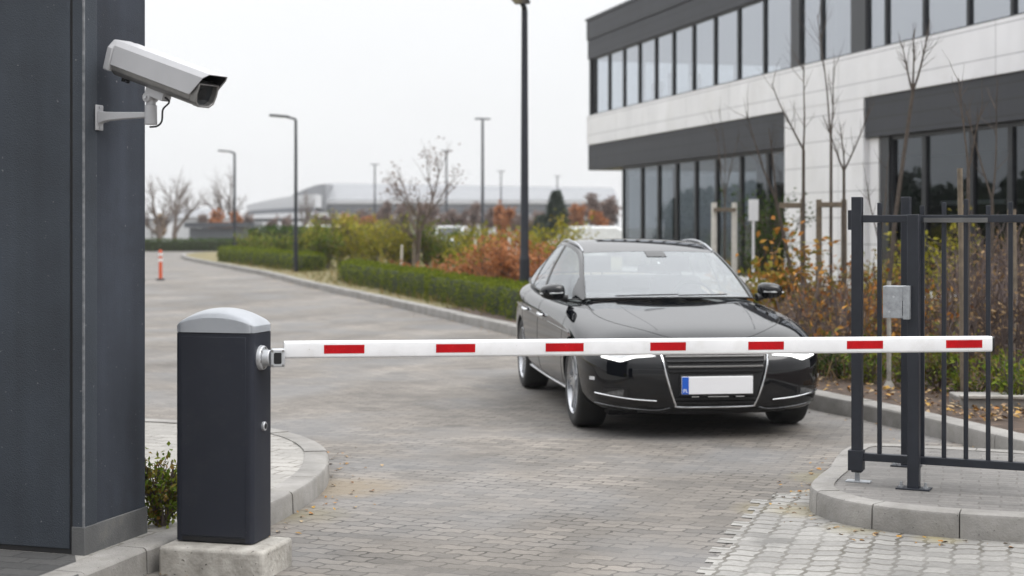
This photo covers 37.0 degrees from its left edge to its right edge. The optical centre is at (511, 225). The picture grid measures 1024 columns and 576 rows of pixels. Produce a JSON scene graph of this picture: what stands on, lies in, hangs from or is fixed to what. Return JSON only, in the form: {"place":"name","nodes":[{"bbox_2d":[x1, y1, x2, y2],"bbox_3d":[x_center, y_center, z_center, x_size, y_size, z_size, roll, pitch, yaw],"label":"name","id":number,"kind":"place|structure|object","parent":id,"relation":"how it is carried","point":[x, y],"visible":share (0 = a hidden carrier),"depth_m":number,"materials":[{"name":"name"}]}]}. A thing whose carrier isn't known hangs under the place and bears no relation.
{"place":"outdoors","nodes":[
{"label":"outdoors","id":0,"kind":"place"},
{"bbox_2d":[0,550,78,575],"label":"dark pavement","id":1,"kind":"structure","parent":0,"point":[19,563],"depth_m":6.50,"materials":[{"name":"concrete"}]},
{"bbox_2d":[0,422,303,561],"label":"gatehouse pavement","id":2,"kind":"structure","parent":0,"point":[287,458],"depth_m":9.60,"materials":[{"name":"concrete"}]},
{"bbox_2d":[0,0,146,555],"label":"gatehouse","id":3,"kind":"object","parent":2,"relation":"on","point":[72,330],"visible":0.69,"depth_m":6.75,"materials":[{"name":"metal"}]},
{"bbox_2d":[0,0,69,548],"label":"door panel","id":4,"kind":"structure","parent":3,"relation":"in","point":[35,34],"depth_m":6.74,"materials":[{"name":"metal"}]},
{"bbox_2d":[95,39,226,130],"bbox_3d":[-1.526,-0.618,6.663,0.642,0.397,0.164,0,0,29],"label":"security camera","id":5,"kind":"object","parent":3,"relation":"attached to","point":[160,76],"visible":1,"depth_m":6.62,"materials":[{"name":"grey paint"}]},
{"bbox_2d":[145,441,176,528],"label":"green shrub","id":6,"kind":"object","parent":2,"relation":"on","point":[160,490],"visible":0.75,"depth_m":7.29,"materials":[{"name":"green plant"}]},
{"bbox_2d":[184,223,261,240],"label":"dark shed","id":7,"kind":"structure","parent":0,"point":[206,233],"depth_m":118.00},
{"bbox_2d":[145,0,626,227],"label":"sky","id":8,"kind":"structure","parent":0,"point":[363,82],"materials":[{"name":"white"}]},
{"bbox_2d":[423,228,621,254],"bbox_3d":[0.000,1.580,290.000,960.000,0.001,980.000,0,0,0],"label":"ground","id":9,"kind":"structure","parent":0,"point":[599,253],"depth_m":85.56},
{"bbox_2d":[145,176,190,238],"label":"bare tree","id":10,"kind":"object","parent":9,"relation":"on","point":[158,232],"visible":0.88,"depth_m":107.94,"materials":[{"name":"plant"}]},
{"bbox_2d":[156,167,208,238],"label":"bare tree","id":11,"kind":"object","parent":9,"relation":"on","point":[176,228],"visible":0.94,"depth_m":111.97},
{"bbox_2d":[165,209,230,240],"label":"white building","id":12,"kind":"structure","parent":9,"relation":"on","point":[183,232],"depth_m":140.00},
{"bbox_2d":[190,164,252,215],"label":"bare tree","id":13,"kind":"object","parent":9,"relation":"on","point":[229,202],"visible":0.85,"depth_m":149.15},
{"bbox_2d":[241,184,332,228],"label":"white hall","id":14,"kind":"structure","parent":9,"relation":"on","point":[265,212],"depth_m":188.00,"materials":[{"name":"metal"}]},
{"bbox_2d":[323,183,618,234],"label":"grey hall","id":15,"kind":"structure","parent":9,"relation":"on","point":[345,197],"depth_m":196.46,"materials":[{"name":"metal"}]},
{"bbox_2d":[492,199,516,236],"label":"shrub","id":16,"kind":"object","parent":9,"relation":"on","point":[503,217],"visible":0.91,"depth_m":94.69,"materials":[{"name":"orange plant"}]},
{"bbox_2d":[535,190,572,240],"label":"conifer","id":17,"kind":"object","parent":9,"relation":"on","point":[555,200],"visible":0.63,"depth_m":89.69,"materials":[{"name":"plant"}]},
{"bbox_2d":[543,226,621,256],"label":"parked car","id":18,"kind":"object","parent":9,"relation":"on","point":[608,232],"visible":0.12,"depth_m":69.30,"materials":[{"name":"white paint"}]},
{"bbox_2d":[585,0,1023,299],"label":"office building","id":19,"kind":"structure","parent":9,"relation":"on","point":[666,77],"depth_m":34.63,"materials":[{"name":"white concrete"}]},
{"bbox_2d":[594,53,608,113],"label":"window","id":20,"kind":"structure","parent":19,"relation":"in","point":[601,63],"depth_m":48.59,"materials":[{"name":"grey glass"}]},
{"bbox_2d":[609,48,622,110],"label":"window","id":21,"kind":"structure","parent":19,"relation":"in","point":[615,57],"depth_m":47.12,"materials":[{"name":"grey glass"}]},
{"bbox_2d":[623,42,638,107],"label":"window","id":22,"kind":"structure","parent":19,"relation":"in","point":[630,53],"depth_m":45.73,"materials":[{"name":"grey glass"}]},
{"bbox_2d":[622,165,640,266],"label":"window","id":23,"kind":"structure","parent":19,"relation":"in","point":[631,175],"depth_m":46.10,"materials":[{"name":"grey glass"}]},
{"bbox_2d":[639,37,654,103],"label":"window","id":24,"kind":"structure","parent":19,"relation":"in","point":[646,47],"depth_m":44.33,"materials":[{"name":"grey glass"}]},
{"bbox_2d":[641,163,657,263],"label":"window","id":25,"kind":"structure","parent":19,"relation":"in","point":[649,172],"depth_m":44.53,"materials":[{"name":"grey glass"}]},
{"bbox_2d":[655,30,672,99],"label":"window","id":26,"kind":"structure","parent":19,"relation":"in","point":[663,42],"depth_m":42.95,"materials":[{"name":"grey glass"}]},
{"bbox_2d":[658,161,675,258],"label":"window","id":27,"kind":"structure","parent":19,"relation":"in","point":[666,170],"depth_m":43.06,"materials":[{"name":"grey glass"}]},
{"bbox_2d":[673,23,692,95],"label":"window","id":28,"kind":"structure","parent":19,"relation":"in","point":[683,36],"depth_m":41.49,"materials":[{"name":"grey glass"}]},
{"bbox_2d":[676,159,694,271],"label":"window","id":29,"kind":"structure","parent":19,"relation":"in","point":[685,169],"depth_m":41.61,"materials":[{"name":"grey glass"}]},
{"bbox_2d":[693,16,713,90],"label":"window","id":30,"kind":"structure","parent":19,"relation":"in","point":[703,30],"depth_m":40.06,"materials":[{"name":"grey glass"}]},
{"bbox_2d":[695,157,715,272],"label":"window","id":31,"kind":"structure","parent":19,"relation":"in","point":[705,168],"depth_m":40.33,"materials":[{"name":"grey glass"}]},
{"bbox_2d":[714,7,737,85],"bbox_3d":[5.418,-4.455,38.472,0.100,1.826,1.535,0,0,-14],"label":"window","id":32,"kind":"structure","parent":19,"relation":"in","point":[725,23],"depth_m":38.54,"materials":[{"name":"grey glass"}]},
{"bbox_2d":[716,154,739,275],"bbox_3d":[5.491,-0.260,38.658,0.100,3.020,1.589,0,0,-14],"label":"window","id":33,"kind":"structure","parent":19,"relation":"in","point":[734,177],"depth_m":38.79,"materials":[{"name":"black glass"}]},
{"bbox_2d":[738,0,763,80],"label":"window","id":34,"kind":"structure","parent":19,"relation":"in","point":[750,15],"depth_m":37.00,"materials":[{"name":"grey glass"}]},
{"bbox_2d":[740,151,767,277],"bbox_3d":[5.895,-0.260,37.082,0.100,3.020,1.628,0,0,-14],"label":"window","id":35,"kind":"structure","parent":19,"relation":"in","point":[752,176],"depth_m":37.37,"materials":[{"name":"black glass"}]},
{"bbox_2d":[768,149,784,270],"bbox_3d":[6.264,-0.260,35.629,0.100,3.020,1.329,0,0,-14],"label":"window","id":36,"kind":"structure","parent":19,"relation":"in","point":[780,164],"depth_m":35.77,"materials":[{"name":"black glass"}]},
{"bbox_2d":[764,0,790,74],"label":"window","id":37,"kind":"structure","parent":19,"relation":"in","point":[777,13],"depth_m":35.53,"materials":[{"name":"grey glass"}]},
{"bbox_2d":[800,0,820,65],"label":"window","id":38,"kind":"structure","parent":19,"relation":"in","point":[811,8],"depth_m":33.88,"materials":[{"name":"grey glass"}]},
{"bbox_2d":[821,0,850,60],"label":"window","id":39,"kind":"structure","parent":19,"relation":"in","point":[837,30],"depth_m":32.60,"materials":[{"name":"grey glass"}]},
{"bbox_2d":[869,137,879,293],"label":"wall panel","id":40,"kind":"structure","parent":19,"relation":"in","point":[874,143],"depth_m":30.99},
{"bbox_2d":[867,0,885,49],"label":"window","id":41,"kind":"structure","parent":19,"relation":"in","point":[876,9],"depth_m":30.87,"materials":[{"name":"grey glass"}]},
{"bbox_2d":[886,0,923,45],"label":"window","id":42,"kind":"structure","parent":19,"relation":"in","point":[898,12],"depth_m":30.00,"materials":[{"name":"grey glass"}]},
{"bbox_2d":[891,132,923,283],"bbox_3d":[7.739,-0.260,29.825,0.100,3.020,1.264,0,0,-14],"label":"window","id":43,"kind":"structure","parent":19,"relation":"in","point":[913,174],"depth_m":29.82,"materials":[{"name":"black glass"}]},
{"bbox_2d":[924,127,970,292],"bbox_3d":[8.102,-0.260,28.395,0.100,3.020,1.647,0,0,-14],"label":"window","id":44,"kind":"structure","parent":19,"relation":"in","point":[944,150],"depth_m":28.62,"materials":[{"name":"black glass"}]},
{"bbox_2d":[971,122,1009,292],"bbox_3d":[8.464,-0.260,26.984,0.100,3.020,1.228,0,0,-14],"label":"window","id":45,"kind":"structure","parent":19,"relation":"in","point":[986,138],"depth_m":27.03,"materials":[{"name":"black glass"}]},
{"bbox_2d":[1010,121,1023,297],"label":"window","id":46,"kind":"structure","parent":19,"relation":"in","point":[1016,128],"depth_m":26.22,"materials":[{"name":"black glass"}]},
{"bbox_2d":[145,251,973,575],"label":"road","id":47,"kind":"structure","parent":0,"point":[491,467],"depth_m":10.35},
{"bbox_2d":[40,418,328,575],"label":"gatehouse kerb","id":48,"kind":"structure","parent":47,"relation":"on","point":[304,484],"depth_m":7.95,"materials":[{"name":"concrete"}]},
{"bbox_2d":[145,237,246,251],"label":"clipped hedge","id":49,"kind":"object","parent":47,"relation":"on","point":[200,244],"visible":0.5,"depth_m":90.36,"materials":[{"name":"green plant"}]},
{"bbox_2d":[159,536,291,575],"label":"concrete base","id":50,"kind":"object","parent":47,"relation":"on","point":[269,556],"visible":0.74,"depth_m":6.74,"materials":[{"name":"concrete"}]},
{"bbox_2d":[177,307,994,543],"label":"barrier gate","id":51,"kind":"structure","parent":50,"relation":"on","point":[228,358],"depth_m":6.87,"materials":[{"name":"grey metal"}]},
{"bbox_2d":[181,251,1023,450],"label":"bed kerb","id":52,"kind":"structure","parent":47,"relation":"on","point":[831,402],"depth_m":12.68,"materials":[{"name":"concrete"}]},
{"bbox_2d":[516,238,818,425],"bbox_3d":[1.161,0.835,13.425,2.066,1.429,4.891,0,0,-7],"label":"black car","id":53,"kind":"object","parent":47,"relation":"on","point":[664,298],"visible":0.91,"depth_m":11.63,"materials":[{"name":"paint"}]},
{"bbox_2d":[809,443,1023,542],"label":"island kerb","id":54,"kind":"structure","parent":47,"relation":"on","point":[828,500],"depth_m":7.71,"materials":[{"name":"concrete"}]},
{"bbox_2d":[186,252,938,314],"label":"lawn","id":55,"kind":"structure","parent":0,"point":[616,263],"depth_m":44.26,"materials":[{"name":"plant"}]},
{"bbox_2d":[216,244,326,271],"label":"clipped hedge","id":56,"kind":"object","parent":55,"relation":"on","point":[283,258],"visible":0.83,"depth_m":51.05,"materials":[{"name":"green plant"}]},
{"bbox_2d":[269,114,297,271],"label":"street lamp","id":57,"kind":"object","parent":55,"relation":"on","point":[295,257],"visible":0.94,"depth_m":46.46,"materials":[{"name":"metal"}]},
{"bbox_2d":[248,224,398,254],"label":"clipped hedge","id":58,"kind":"object","parent":55,"relation":"on","point":[263,229],"visible":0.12,"depth_m":76.42,"materials":[{"name":"green plant"}]},
{"bbox_2d":[314,227,347,268],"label":"upright shrub","id":59,"kind":"object","parent":55,"relation":"on","point":[332,251],"visible":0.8,"depth_m":48.90,"materials":[{"name":"green plant"}]},
{"bbox_2d":[332,208,378,258],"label":"upright shrub","id":60,"kind":"object","parent":55,"relation":"on","point":[356,241],"visible":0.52,"depth_m":50.31,"materials":[{"name":"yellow plant"}]},
{"bbox_2d":[357,216,392,261],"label":"upright shrub","id":61,"kind":"object","parent":55,"relation":"on","point":[369,253],"visible":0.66,"depth_m":48.11,"materials":[{"name":"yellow plant"}]},
{"bbox_2d":[351,212,412,263],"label":"upright shrub","id":62,"kind":"object","parent":55,"relation":"on","point":[392,248],"visible":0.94,"depth_m":46.92,"materials":[{"name":"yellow plant"}]},
{"bbox_2d":[336,258,453,298],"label":"clipped hedge","id":63,"kind":"object","parent":55,"relation":"on","point":[386,276],"visible":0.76,"depth_m":33.06,"materials":[{"name":"green plant"}]},
{"bbox_2d":[379,136,466,266],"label":"bare tree","id":64,"kind":"object","parent":55,"relation":"on","point":[418,231],"visible":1,"depth_m":45.90,"materials":[{"name":"plant"}]},
{"bbox_2d":[405,216,446,267],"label":"upright shrub","id":65,"kind":"object","parent":55,"relation":"on","point":[426,241],"visible":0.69,"depth_m":46.98,"materials":[{"name":"green plant"}]},
{"bbox_2d":[439,227,498,276],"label":"yellow shrub","id":66,"kind":"object","parent":55,"relation":"on","point":[460,251],"visible":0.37,"depth_m":35.86,"materials":[{"name":"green plant"}]},
{"bbox_2d":[458,232,519,278],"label":"copper shrub","id":67,"kind":"object","parent":55,"relation":"on","point":[485,264],"visible":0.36,"depth_m":28.42,"materials":[{"name":"brown plant"}]},
{"bbox_2d":[484,233,535,281],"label":"copper shrub","id":68,"kind":"object","parent":55,"relation":"on","point":[505,271],"visible":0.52,"depth_m":27.26,"materials":[{"name":"brown plant"}]},
{"bbox_2d":[512,218,588,273],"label":"yellow shrub","id":69,"kind":"object","parent":55,"relation":"on","point":[569,250],"visible":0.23,"depth_m":33.91,"materials":[{"name":"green plant"}]},
{"bbox_2d":[529,208,598,273],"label":"yellow shrub","id":70,"kind":"object","parent":55,"relation":"on","point":[562,224],"visible":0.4,"depth_m":35.96,"materials":[{"name":"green plant"}]},
{"bbox_2d":[711,203,736,294],"bbox_3d":[3.812,0.546,27.486,0.472,1.908,0.137,0,0,0],"label":"tree support","id":71,"kind":"object","parent":55,"relation":"on","point":[715,209],"visible":0.77,"depth_m":27.45,"materials":[{"name":"wood"}]},
{"bbox_2d":[718,184,815,282],"bbox_3d":[5.196,0.271,30.511,1.680,2.384,1.720,0,0,37],"label":"shrub","id":72,"kind":"object","parent":55,"relation":"on","point":[768,236],"visible":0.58,"depth_m":30.43,"materials":[{"name":"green plant"}]},
{"bbox_2d":[446,305,1023,433],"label":"planting bed","id":73,"kind":"object","parent":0,"point":[1018,425],"visible":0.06,"depth_m":12.75,"materials":[{"name":"brown soil"}]},
{"bbox_2d":[422,271,528,319],"bbox_3d":[-0.473,1.218,26.299,0.917,0.758,6.805,0,0,-15],"label":"clipped hedge","id":74,"kind":"object","parent":73,"relation":"on","point":[492,294],"visible":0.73,"depth_m":25.84,"materials":[{"name":"green plant"}]},
{"bbox_2d":[512,0,529,282],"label":"street lamp","id":75,"kind":"object","parent":73,"relation":"on","point":[524,267],"visible":0.81,"depth_m":24.95,"materials":[{"name":"metal"}]},
{"bbox_2d":[705,253,784,307],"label":"autumn shrub","id":76,"kind":"object","parent":73,"relation":"on","point":[730,289],"visible":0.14,"depth_m":17.54,"materials":[{"name":"brown plant"}]},
{"bbox_2d":[725,83,799,318],"bbox_3d":[3.385,-0.217,20.456,1.072,3.403,0.421,0,0,-13],"label":"young tree","id":77,"kind":"object","parent":73,"relation":"on","point":[779,218],"visible":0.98,"depth_m":20.57,"materials":[{"name":"brown plant"}]},
{"bbox_2d":[759,35,812,326],"bbox_3d":[3.542,-0.499,19.651,0.755,3.959,0.393,0,0,-42],"label":"young tree","id":78,"kind":"object","parent":73,"relation":"on","point":[803,183],"visible":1,"depth_m":19.59,"materials":[{"name":"brown plant"}]},
{"bbox_2d":[737,216,839,322],"bbox_3d":[3.381,0.670,18.970,1.151,1.588,1.246,0,0,-3],"label":"autumn shrub","id":79,"kind":"object","parent":73,"relation":"on","point":[773,274],"visible":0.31,"depth_m":18.84,"materials":[{"name":"orange plant"}]},
{"bbox_2d":[760,285,834,336],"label":"bare shrub","id":80,"kind":"object","parent":73,"relation":"on","point":[794,315],"visible":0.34,"depth_m":15.71,"materials":[{"name":"brown plant"}]},
{"bbox_2d":[778,263,849,336],"bbox_3d":[3.293,0.938,16.591,0.872,1.050,0.870,0,0,8],"label":"autumn shrub","id":81,"kind":"object","parent":73,"relation":"on","point":[813,289],"visible":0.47,"depth_m":16.62,"materials":[{"name":"orange plant"}]},
{"bbox_2d":[794,1,843,329],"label":"young tree","id":82,"kind":"object","parent":73,"relation":"on","point":[831,209],"visible":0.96,"depth_m":20.05,"materials":[{"name":"brown plant"}]},
{"bbox_2d":[816,199,846,326],"bbox_3d":[4.172,0.582,19.986,0.412,1.836,0.112,0,0,0],"label":"tree support","id":83,"kind":"object","parent":73,"relation":"on","point":[820,204],"visible":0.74,"depth_m":19.96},
{"bbox_2d":[803,278,876,365],"bbox_3d":[3.353,0.983,15.471,0.736,0.962,0.840,0,0,26],"label":"bare shrub","id":84,"kind":"object","parent":73,"relation":"on","point":[845,330],"visible":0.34,"depth_m":15.38,"materials":[{"name":"brown plant"}]},
{"bbox_2d":[806,259,875,335],"bbox_3d":[3.933,0.922,18.243,0.860,1.084,0.820,0,0,-7],"label":"autumn shrub","id":85,"kind":"object","parent":73,"relation":"on","point":[838,292],"visible":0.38,"depth_m":18.18,"materials":[{"name":"orange plant"}]},
{"bbox_2d":[823,96,873,331],"bbox_3d":[4.196,-0.091,19.204,0.662,3.143,0.303,0,0,22],"label":"young tree","id":86,"kind":"object","parent":73,"relation":"on","point":[843,167],"visible":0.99,"depth_m":19.19,"materials":[{"name":"brown plant"}]},
{"bbox_2d":[818,327,884,378],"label":"green shrub","id":87,"kind":"object","parent":73,"relation":"on","point":[836,369],"visible":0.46,"depth_m":13.93,"materials":[{"name":"green plant"}]},
{"bbox_2d":[838,353,896,382],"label":"green shrub","id":88,"kind":"object","parent":73,"relation":"on","point":[869,370],"visible":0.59,"depth_m":13.66,"materials":[{"name":"green plant"}]},
{"bbox_2d":[730,294,1023,383],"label":"ground cover","id":89,"kind":"object","parent":73,"relation":"on","point":[832,372],"visible":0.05,"depth_m":14.09,"materials":[{"name":"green plant"}]},
{"bbox_2d":[884,19,940,318],"bbox_3d":[4.841,-0.503,18.531,0.726,3.972,0.273,0,0,13],"label":"young tree","id":90,"kind":"object","parent":73,"relation":"on","point":[896,208],"visible":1,"depth_m":18.49,"materials":[{"name":"brown plant"}]},
{"bbox_2d":[817,331,1023,420],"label":"leaf litter","id":91,"kind":"object","parent":73,"relation":"on","point":[1015,414],"visible":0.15,"depth_m":11.89,"materials":[{"name":"plant"}]},
{"bbox_2d":[882,223,958,332],"bbox_3d":[5.219,0.711,19.470,1.094,1.506,1.217,0,0,0],"label":"yellow shrub","id":92,"kind":"object","parent":73,"relation":"on","point":[934,253],"visible":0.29,"depth_m":19.63,"materials":[{"name":"purple grey twig"},{"name":"yellow leaf"}]},
{"bbox_2d":[925,335,975,390],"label":"green shrub","id":93,"kind":"object","parent":73,"relation":"on","point":[934,371],"visible":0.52,"depth_m":13.22,"materials":[{"name":"green plant"}]},
{"bbox_2d":[925,274,979,362],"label":"autumn shrub","id":94,"kind":"object","parent":73,"relation":"on","point":[947,314],"visible":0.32,"depth_m":14.62,"materials":[{"name":"orange plant"}]},
{"bbox_2d":[926,303,982,390],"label":"bare shrub","id":95,"kind":"object","parent":73,"relation":"on","point":[972,355],"visible":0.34,"depth_m":13.26,"materials":[{"name":"brown plant"}]},
{"bbox_2d":[925,250,993,335],"bbox_3d":[4.469,0.839,15.596,0.953,1.248,0.828,0,0,-43],"label":"bare shrub","id":96,"kind":"object","parent":73,"relation":"on","point":[950,295],"visible":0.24,"depth_m":15.59,"materials":[{"name":"brown plant"}]},
{"bbox_2d":[957,168,963,391],"bbox_3d":[3.701,0.516,12.600,0.075,1.969,0.050,0,0,0],"label":"tree stake","id":97,"kind":"object","parent":73,"relation":"on","point":[960,238],"visible":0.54,"depth_m":12.58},
{"bbox_2d":[942,50,991,383],"bbox_3d":[3.919,-0.023,13.208,0.384,3.007,0.228,0,0,42],"label":"young tree","id":98,"kind":"object","parent":73,"relation":"on","point":[968,163],"visible":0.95,"depth_m":13.19,"materials":[{"name":"brown plant"}]},
{"bbox_2d":[940,354,994,393],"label":"green shrub","id":99,"kind":"object","parent":73,"relation":"on","point":[955,378],"visible":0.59,"depth_m":12.73,"materials":[{"name":"green plant"}]},
{"bbox_2d":[925,222,1022,334],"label":"bare shrub","id":100,"kind":"object","parent":73,"relation":"on","point":[972,262],"visible":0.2,"depth_m":17.59,"materials":[{"name":"brown plant"}]},
{"bbox_2d":[932,242,1023,376],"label":"bare shrub","id":101,"kind":"object","parent":73,"relation":"on","point":[975,310],"visible":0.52,"depth_m":14.35,"materials":[{"name":"brown plant"}]},
{"bbox_2d":[947,72,1012,311],"bbox_3d":[5.046,-0.097,16.555,0.733,3.154,0.397,0,0,0],"label":"young tree","id":102,"kind":"object","parent":73,"relation":"on","point":[991,205],"visible":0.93,"depth_m":16.49,"materials":[{"name":"brown plant"}]},
{"bbox_2d":[949,392,1023,408],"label":"edging block","id":103,"kind":"structure","parent":73,"relation":"on","point":[978,399],"depth_m":11.91,"materials":[{"name":"concrete"}]},
{"bbox_2d":[968,276,1023,388],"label":"bare shrub","id":104,"kind":"object","parent":73,"relation":"on","point":[1017,337],"visible":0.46,"depth_m":12.98,"materials":[{"name":"brown plant"}]},
{"bbox_2d":[968,346,1023,391],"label":"green shrub","id":105,"kind":"object","parent":73,"relation":"on","point":[996,359],"visible":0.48,"depth_m":12.55,"materials":[{"name":"green plant"}]},
{"bbox_2d":[971,348,1023,394],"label":"green shrub","id":106,"kind":"object","parent":73,"relation":"on","point":[1017,378],"visible":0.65,"depth_m":12.17,"materials":[{"name":"green plant"}]},
{"bbox_2d":[697,490,1023,575],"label":"paver apron","id":107,"kind":"object","parent":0,"point":[766,540],"visible":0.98,"depth_m":7.25,"materials":[{"name":"stone"}]},
{"bbox_2d":[834,447,1023,511],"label":"island pavement","id":108,"kind":"structure","parent":0,"point":[977,488],"depth_m":8.42,"materials":[{"name":"concrete"}]},
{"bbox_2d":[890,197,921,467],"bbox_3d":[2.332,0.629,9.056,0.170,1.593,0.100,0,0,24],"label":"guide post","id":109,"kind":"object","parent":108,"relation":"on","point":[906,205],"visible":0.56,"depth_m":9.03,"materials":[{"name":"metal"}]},
{"bbox_2d":[883,214,931,491],"bbox_3d":[2.138,0.684,8.274,0.242,1.484,0.130,0,0,24],"label":"gate post","id":110,"kind":"object","parent":108,"relation":"on","point":[901,301],"visible":0.97,"depth_m":8.25,"materials":[{"name":"metal"}]},
{"bbox_2d":[845,197,1023,482],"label":"metal fence","id":111,"kind":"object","parent":108,"relation":"on","point":[858,456],"depth_m":8.35,"materials":[{"name":"metal"}]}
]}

